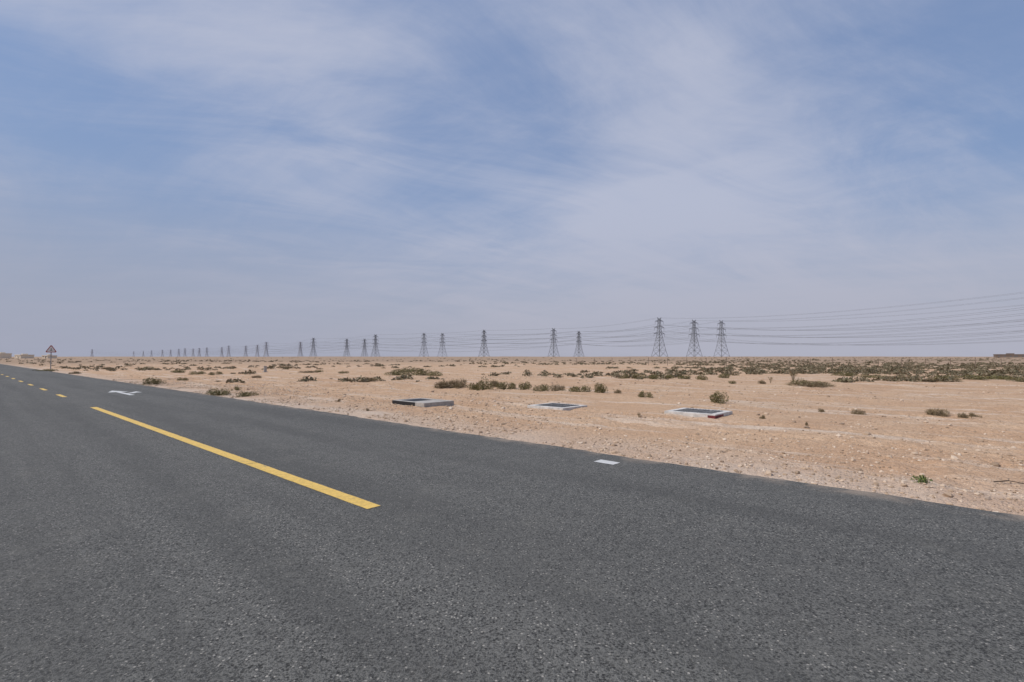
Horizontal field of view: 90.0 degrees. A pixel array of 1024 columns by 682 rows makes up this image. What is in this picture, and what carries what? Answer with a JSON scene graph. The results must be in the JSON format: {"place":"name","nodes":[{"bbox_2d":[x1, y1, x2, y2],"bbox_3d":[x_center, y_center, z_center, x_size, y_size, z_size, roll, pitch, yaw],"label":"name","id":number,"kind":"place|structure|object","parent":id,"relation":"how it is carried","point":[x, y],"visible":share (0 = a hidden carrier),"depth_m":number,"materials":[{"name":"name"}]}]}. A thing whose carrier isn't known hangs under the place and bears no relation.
{"place":"outdoors","nodes":[
{"label":"outdoors","id":0,"kind":"place"},
{"bbox_2d":[0,364,1023,681],"bbox_3d":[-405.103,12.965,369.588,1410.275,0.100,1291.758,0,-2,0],"label":"asphalt road","id":1,"kind":"structure","parent":0,"point":[132,552],"depth_m":3.95,"materials":[{"name":"grey asphalt"}]},
{"bbox_2d":[110,391,136,394],"bbox_3d":[-16.995,2.266,22.573,3.985,0.006,0.983,-1,-2,36],"label":"lane arrow marking","id":2,"kind":"object","parent":1,"relation":"on","point":[122,392],"visible":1,"depth_m":22.55,"materials":[{"name":"white paint"}]},
{"bbox_2d":[1,374,379,508],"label":"yellow centre line","id":3,"kind":"object","parent":1,"relation":"on","point":[363,503],"visible":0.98,"depth_m":7.29,"materials":[{"name":"paint"}]},
{"bbox_2d":[594,460,619,464],"bbox_3d":[1.420,1.812,7.665,0.341,0.001,0.205,-2,-2,43],"label":"white road mark","id":4,"kind":"object","parent":1,"relation":"on","point":[607,462],"visible":1,"depth_m":7.63,"materials":[{"name":"paint"}]},
{"bbox_2d":[0,356,1023,515],"bbox_3d":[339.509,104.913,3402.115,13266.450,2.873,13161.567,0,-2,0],"label":"desert ground","id":5,"kind":"structure","parent":0,"point":[666,429],"depth_m":15.80,"materials":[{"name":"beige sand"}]},
{"bbox_2d":[0,352,11,357],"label":"plaster villa","id":6,"kind":"object","parent":5,"relation":"on","point":[5,355],"visible":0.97,"depth_m":497.62,"materials":[{"name":"paint"}]},
{"bbox_2d":[15,354,33,357],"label":"plaster villa","id":7,"kind":"object","parent":5,"relation":"on","point":[24,356],"visible":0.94,"depth_m":496.49,"materials":[{"name":"paint"}]},
{"bbox_2d":[33,369,56,370],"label":"desert shrub","id":8,"kind":"object","parent":5,"relation":"on","point":[45,370],"visible":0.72,"depth_m":56.70,"materials":[{"name":"green plant"}]},
{"bbox_2d":[41,354,56,357],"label":"plaster villa","id":9,"kind":"object","parent":5,"relation":"on","point":[48,356],"visible":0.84,"depth_m":501.85,"materials":[{"name":"paint"}]},
{"bbox_2d":[46,345,56,368],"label":"warning sign","id":10,"kind":"object","parent":5,"relation":"on","point":[51,349],"visible":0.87,"depth_m":66.58,"materials":[{"name":"metal"}]},
{"bbox_2d":[142,377,165,384],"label":"desert shrub","id":11,"kind":"object","parent":5,"relation":"on","point":[153,381],"visible":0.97,"depth_m":29.69,"materials":[{"name":"green plant"}]},
{"bbox_2d":[170,370,185,372],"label":"desert shrub","id":12,"kind":"object","parent":5,"relation":"on","point":[178,371],"visible":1,"depth_m":52.02,"materials":[{"name":"green plant"}]},
{"bbox_2d":[189,371,205,374],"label":"desert shrub","id":13,"kind":"object","parent":5,"relation":"on","point":[193,372],"visible":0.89,"depth_m":47.70,"materials":[{"name":"green plant"}]},
{"bbox_2d":[208,371,221,374],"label":"desert shrub","id":14,"kind":"object","parent":5,"relation":"on","point":[213,373],"visible":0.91,"depth_m":45.99,"materials":[{"name":"green plant"}]},
{"bbox_2d":[206,388,230,395],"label":"desert shrub","id":15,"kind":"object","parent":5,"relation":"on","point":[216,392],"visible":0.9,"depth_m":21.61,"materials":[{"name":"green plant"}]},
{"bbox_2d":[235,391,258,396],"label":"desert shrub","id":16,"kind":"object","parent":5,"relation":"on","point":[245,394],"visible":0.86,"depth_m":20.82,"materials":[{"name":"green plant"}]},
{"bbox_2d":[263,342,268,356],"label":"transmission tower","id":17,"kind":"structure","parent":5,"relation":"on","point":[266,349],"depth_m":1738.56,"materials":[{"name":"metal"}]},
{"bbox_2d":[299,370,317,372],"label":"dry desert shrub","id":18,"kind":"object","parent":5,"relation":"on","point":[308,371],"visible":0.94,"depth_m":51.98,"materials":[{"name":"beige plant"}]},
{"bbox_2d":[309,338,316,356],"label":"transmission tower","id":19,"kind":"structure","parent":5,"relation":"on","point":[312,348],"depth_m":1365.78,"materials":[{"name":"metal"}]},
{"bbox_2d":[343,339,349,356],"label":"transmission tower","id":20,"kind":"structure","parent":5,"relation":"on","point":[347,349],"depth_m":1415.76,"materials":[{"name":"metal"}]},
{"bbox_2d":[361,339,367,356],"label":"transmission tower","id":21,"kind":"structure","parent":5,"relation":"on","point":[364,346],"depth_m":1415.83,"materials":[{"name":"metal"}]},
{"bbox_2d":[361,377,381,381],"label":"dry desert shrub","id":22,"kind":"object","parent":5,"relation":"on","point":[371,379],"visible":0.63,"depth_m":32.94,"materials":[{"name":"brown plant"}]},
{"bbox_2d":[371,334,379,356],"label":"transmission tower","id":23,"kind":"structure","parent":5,"relation":"on","point":[375,339],"depth_m":1158.38,"materials":[{"name":"metal"}]},
{"bbox_2d":[384,370,414,374],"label":"desert shrub","id":24,"kind":"object","parent":5,"relation":"on","point":[398,373],"visible":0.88,"depth_m":45.92,"materials":[{"name":"green plant"}]},
{"bbox_2d":[393,367,428,371],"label":"desert shrub","id":25,"kind":"object","parent":5,"relation":"on","point":[409,370],"visible":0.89,"depth_m":53.99,"materials":[{"name":"green plant"}]},
{"bbox_2d":[392,398,453,406],"bbox_3d":[-3.023,2.208,17.331,1.762,0.400,1.262,-2,-2,42],"label":"utility hatch","id":26,"kind":"object","parent":5,"relation":"on","point":[424,402],"visible":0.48,"depth_m":16.98,"materials":[{"name":"concrete"}]},
{"bbox_2d":[419,333,428,356],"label":"transmission tower","id":27,"kind":"structure","parent":5,"relation":"on","point":[425,344],"depth_m":1092.72,"materials":[{"name":"metal"}]},
{"bbox_2d":[414,370,442,375],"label":"desert shrub","id":28,"kind":"object","parent":5,"relation":"on","point":[428,373],"visible":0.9,"depth_m":44.20,"materials":[{"name":"green plant"}]},
{"bbox_2d":[437,333,446,356],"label":"transmission tower","id":29,"kind":"structure","parent":5,"relation":"on","point":[442,345],"depth_m":1107.27,"materials":[{"name":"metal"}]},
{"bbox_2d":[433,379,454,388],"bbox_3d":[-3.472,2.238,26.123,1.214,0.637,0.782,1,-2,-21],"label":"dry desert shrub","id":30,"kind":"object","parent":5,"relation":"on","point":[442,384],"visible":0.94,"depth_m":25.97,"materials":[{"name":"brown plant"}]},
{"bbox_2d":[449,378,467,388],"bbox_3d":[-2.705,2.207,26.077,0.976,0.693,1.080,1,-2,-28],"label":"dry desert shrub","id":31,"kind":"object","parent":5,"relation":"on","point":[458,384],"visible":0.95,"depth_m":26.06,"materials":[{"name":"brown plant"}]},
{"bbox_2d":[467,382,479,389],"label":"desert shrub","id":32,"kind":"object","parent":5,"relation":"on","point":[472,386],"visible":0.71,"depth_m":24.80,"materials":[{"name":"green plant"}]},
{"bbox_2d":[478,330,489,356],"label":"transmission tower","id":33,"kind":"structure","parent":5,"relation":"on","point":[483,340],"depth_m":968.25,"materials":[{"name":"metal"}]},
{"bbox_2d":[475,376,493,390],"bbox_3d":[-1.329,2.040,24.460,0.928,0.748,0.967,0,-2,-15],"label":"desert shrub","id":34,"kind":"object","parent":5,"relation":"on","point":[481,386],"visible":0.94,"depth_m":24.44,"materials":[{"name":"green plant"}]},
{"bbox_2d":[490,379,500,386],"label":"dry desert shrub","id":35,"kind":"object","parent":5,"relation":"on","point":[494,383],"visible":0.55,"depth_m":26.50,"materials":[{"name":"brown plant"}]},
{"bbox_2d":[495,381,515,389],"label":"desert shrub","id":36,"kind":"object","parent":5,"relation":"on","point":[503,386],"visible":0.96,"depth_m":25.35,"materials":[{"name":"green plant"}]},
{"bbox_2d":[0,356,1023,382],"bbox_3d":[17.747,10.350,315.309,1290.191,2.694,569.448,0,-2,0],"label":"distant scrub","id":37,"kind":"object","parent":5,"relation":"on","point":[972,369],"visible":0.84,"depth_m":62.11,"materials":[{"name":"green plant"}]},
{"bbox_2d":[518,381,532,389],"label":"desert shrub","id":38,"kind":"object","parent":5,"relation":"on","point":[525,387],"visible":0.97,"depth_m":24.86,"materials":[{"name":"green plant"}]},
{"bbox_2d":[533,384,550,390],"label":"desert shrub","id":39,"kind":"object","parent":5,"relation":"on","point":[541,387],"visible":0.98,"depth_m":23.88,"materials":[{"name":"green plant"}]},
{"bbox_2d":[548,328,559,356],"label":"transmission tower","id":40,"kind":"structure","parent":5,"relation":"on","point":[553,331],"depth_m":909.60,"materials":[{"name":"metal"}]},
{"bbox_2d":[527,403,586,410],"bbox_3d":[1.467,2.235,16.606,1.450,0.334,1.300,-2,-2,42],"label":"utility hatch","id":41,"kind":"object","parent":5,"relation":"on","point":[560,406],"visible":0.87,"depth_m":16.36,"materials":[{"name":"paint"}]},
{"bbox_2d":[550,384,565,390],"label":"dry desert shrub","id":42,"kind":"object","parent":5,"relation":"on","point":[557,388],"visible":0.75,"depth_m":24.45,"materials":[{"name":"brown plant"}]},
{"bbox_2d":[96,368,1022,464],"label":"desert stones","id":43,"kind":"object","parent":5,"relation":"on","point":[843,423],"visible":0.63,"depth_m":23.00,"materials":[{"name":"beige stone"}]},
{"bbox_2d":[574,331,583,356],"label":"transmission tower","id":44,"kind":"structure","parent":5,"relation":"on","point":[578,344],"depth_m":1006.10,"materials":[{"name":"metal"}]},
{"bbox_2d":[568,385,590,391],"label":"desert shrub","id":45,"kind":"object","parent":5,"relation":"on","point":[578,389],"visible":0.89,"depth_m":23.02,"materials":[{"name":"green plant"}]},
{"bbox_2d":[594,383,607,392],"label":"desert shrub","id":46,"kind":"object","parent":5,"relation":"on","point":[602,389],"visible":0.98,"depth_m":22.11,"materials":[{"name":"green plant"}]},
{"bbox_2d":[618,372,628,378],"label":"desert shrub","id":47,"kind":"object","parent":5,"relation":"on","point":[623,375],"visible":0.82,"depth_m":36.17,"materials":[{"name":"green plant"}]},
{"bbox_2d":[638,390,652,397],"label":"desert shrub","id":48,"kind":"object","parent":5,"relation":"on","point":[641,394],"visible":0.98,"depth_m":19.57,"materials":[{"name":"green plant"}]},
{"bbox_2d":[651,317,667,356],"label":"transmission tower","id":49,"kind":"structure","parent":5,"relation":"on","point":[659,339],"depth_m":659.97,"materials":[{"name":"metal"}]},
{"bbox_2d":[678,375,690,378],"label":"desert shrub","id":50,"kind":"object","parent":5,"relation":"on","point":[683,376],"visible":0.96,"depth_m":35.18,"materials":[{"name":"green plant"}]},
{"bbox_2d":[686,320,702,356],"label":"transmission tower","id":51,"kind":"structure","parent":5,"relation":"on","point":[694,325],"depth_m":708.16,"materials":[{"name":"metal"}]},
{"bbox_2d":[664,408,731,418],"bbox_3d":[5.151,2.099,14.136,1.410,0.364,1.260,-2,-2,42],"label":"utility hatch","id":52,"kind":"object","parent":5,"relation":"on","point":[696,412],"visible":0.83,"depth_m":13.84,"materials":[{"name":"paint"}]},
{"bbox_2d":[696,374,707,379],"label":"desert shrub","id":53,"kind":"object","parent":5,"relation":"on","point":[704,377],"visible":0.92,"depth_m":34.23,"materials":[{"name":"green plant"}]},
{"bbox_2d":[709,391,728,403],"bbox_3d":[6.783,1.855,16.810,0.681,0.469,0.554,-2,-2,43],"label":"desert shrub","id":54,"kind":"object","parent":5,"relation":"on","point":[715,397],"visible":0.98,"depth_m":16.76,"materials":[{"name":"green plant"}]},
{"bbox_2d":[713,320,729,356],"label":"transmission tower","id":55,"kind":"structure","parent":5,"relation":"on","point":[721,336],"depth_m":721.40,"materials":[{"name":"metal"}]},
{"bbox_2d":[718,373,729,377],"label":"desert shrub","id":56,"kind":"object","parent":5,"relation":"on","point":[724,376],"visible":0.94,"depth_m":37.51,"materials":[{"name":"green plant"}]},
{"bbox_2d":[789,370,797,380],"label":"dry weed","id":57,"kind":"object","parent":5,"relation":"on","point":[793,375],"visible":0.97,"depth_m":29.25,"materials":[{"name":"brown plant"}]},
{"bbox_2d":[576,357,1017,367],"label":"wire fence","id":58,"kind":"object","parent":5,"relation":"on","point":[767,361],"visible":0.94,"depth_m":84.49,"materials":[{"name":"grey metal"}]},
{"bbox_2d":[790,378,809,384],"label":"desert shrub","id":59,"kind":"object","parent":5,"relation":"on","point":[794,381],"visible":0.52,"depth_m":28.38,"materials":[{"name":"green plant"}]},
{"bbox_2d":[787,380,833,387],"bbox_3d":[16.278,2.338,27.785,2.625,0.405,2.373,0,-2,-4],"label":"dry desert shrub","id":60,"kind":"object","parent":5,"relation":"on","point":[815,383],"visible":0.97,"depth_m":27.51,"materials":[{"name":"brown plant"}]},
{"bbox_2d":[831,371,856,376],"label":"desert shrub","id":61,"kind":"object","parent":5,"relation":"on","point":[845,374],"visible":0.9,"depth_m":42.40,"materials":[{"name":"green plant"}]},
{"bbox_2d":[851,409,865,414],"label":"dry desert shrub","id":62,"kind":"object","parent":5,"relation":"on","point":[856,412],"visible":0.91,"depth_m":14.41,"materials":[{"name":"brown plant"}]},
{"bbox_2d":[856,374,884,377],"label":"desert shrub","id":63,"kind":"object","parent":5,"relation":"on","point":[871,376],"visible":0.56,"depth_m":40.27,"materials":[{"name":"green plant"}]},
{"bbox_2d":[881,375,919,379],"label":"dry desert shrub","id":64,"kind":"object","parent":5,"relation":"on","point":[900,377],"visible":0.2,"depth_m":35.09,"materials":[{"name":"brown plant"}]},
{"bbox_2d":[911,475,932,483],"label":"green desert plant","id":65,"kind":"object","parent":5,"relation":"on","point":[923,478],"visible":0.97,"depth_m":6.50,"materials":[{"name":"green plant"}]},
{"bbox_2d":[924,408,949,416],"bbox_3d":[11.608,1.960,14.038,0.576,0.307,0.638,1,-2,-26],"label":"dry desert shrub","id":66,"kind":"object","parent":5,"relation":"on","point":[935,411],"visible":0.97,"depth_m":13.94,"materials":[{"name":"brown plant"}]},
{"bbox_2d":[914,377,963,381],"bbox_3d":[26.849,2.503,32.619,3.145,0.396,2.025,0,-2,5],"label":"dry desert shrub","id":67,"kind":"object","parent":5,"relation":"on","point":[930,380],"visible":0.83,"depth_m":32.23,"materials":[{"name":"brown plant"}]},
{"bbox_2d":[928,374,990,379],"bbox_3d":[30.007,2.422,34.392,3.119,0.424,2.623,-1,-2,27],"label":"desert shrub","id":68,"kind":"object","parent":5,"relation":"on","point":[970,376],"visible":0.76,"depth_m":33.94,"materials":[{"name":"green plant"}]},
{"bbox_2d":[956,413,967,417],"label":"dry desert shrub","id":69,"kind":"object","parent":5,"relation":"on","point":[963,415],"visible":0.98,"depth_m":13.56,"materials":[{"name":"brown plant"}]},
{"bbox_2d":[980,375,1013,379],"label":"desert shrub","id":70,"kind":"object","parent":5,"relation":"on","point":[1003,377],"visible":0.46,"depth_m":34.75,"materials":[{"name":"green plant"}]},
{"bbox_2d":[993,355,1023,357],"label":"walls","id":71,"kind":"structure","parent":5,"relation":"on","point":[996,356],"depth_m":517.25,"materials":[{"name":"beige concrete"}]},
{"bbox_2d":[993,479,1023,483],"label":"dry stick","id":72,"kind":"object","parent":5,"relation":"on","point":[1007,480],"visible":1,"depth_m":6.44,"materials":[{"name":"brown wood"}]},
{"bbox_2d":[1006,377,1023,381],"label":"desert shrub","id":73,"kind":"object","parent":5,"relation":"on","point":[1018,380],"visible":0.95,"depth_m":32.67,"materials":[{"name":"green plant"}]},
{"bbox_2d":[0,0,1023,356],"label":"sky","id":74,"kind":"structure","parent":0,"point":[175,175],"materials":[{"name":"blue"}]},
{"bbox_2d":[993,353,1023,354],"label":"parapet and roof","id":75,"kind":"structure","parent":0,"point":[1008,354],"depth_m":516.81,"materials":[{"name":"grey concrete"}]},
{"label":"transmission tower","id":76,"kind":"object","parent":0,"visible":0},
{"bbox_2d":[97,292,1023,354],"bbox_3d":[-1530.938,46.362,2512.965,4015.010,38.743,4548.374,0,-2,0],"label":"power line wires","id":77,"kind":"object","parent":76,"relation":"attached to","point":[693,333],"visible":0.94,"depth_m":628.64,"materials":[{"name":"grey metal"}]}
]}

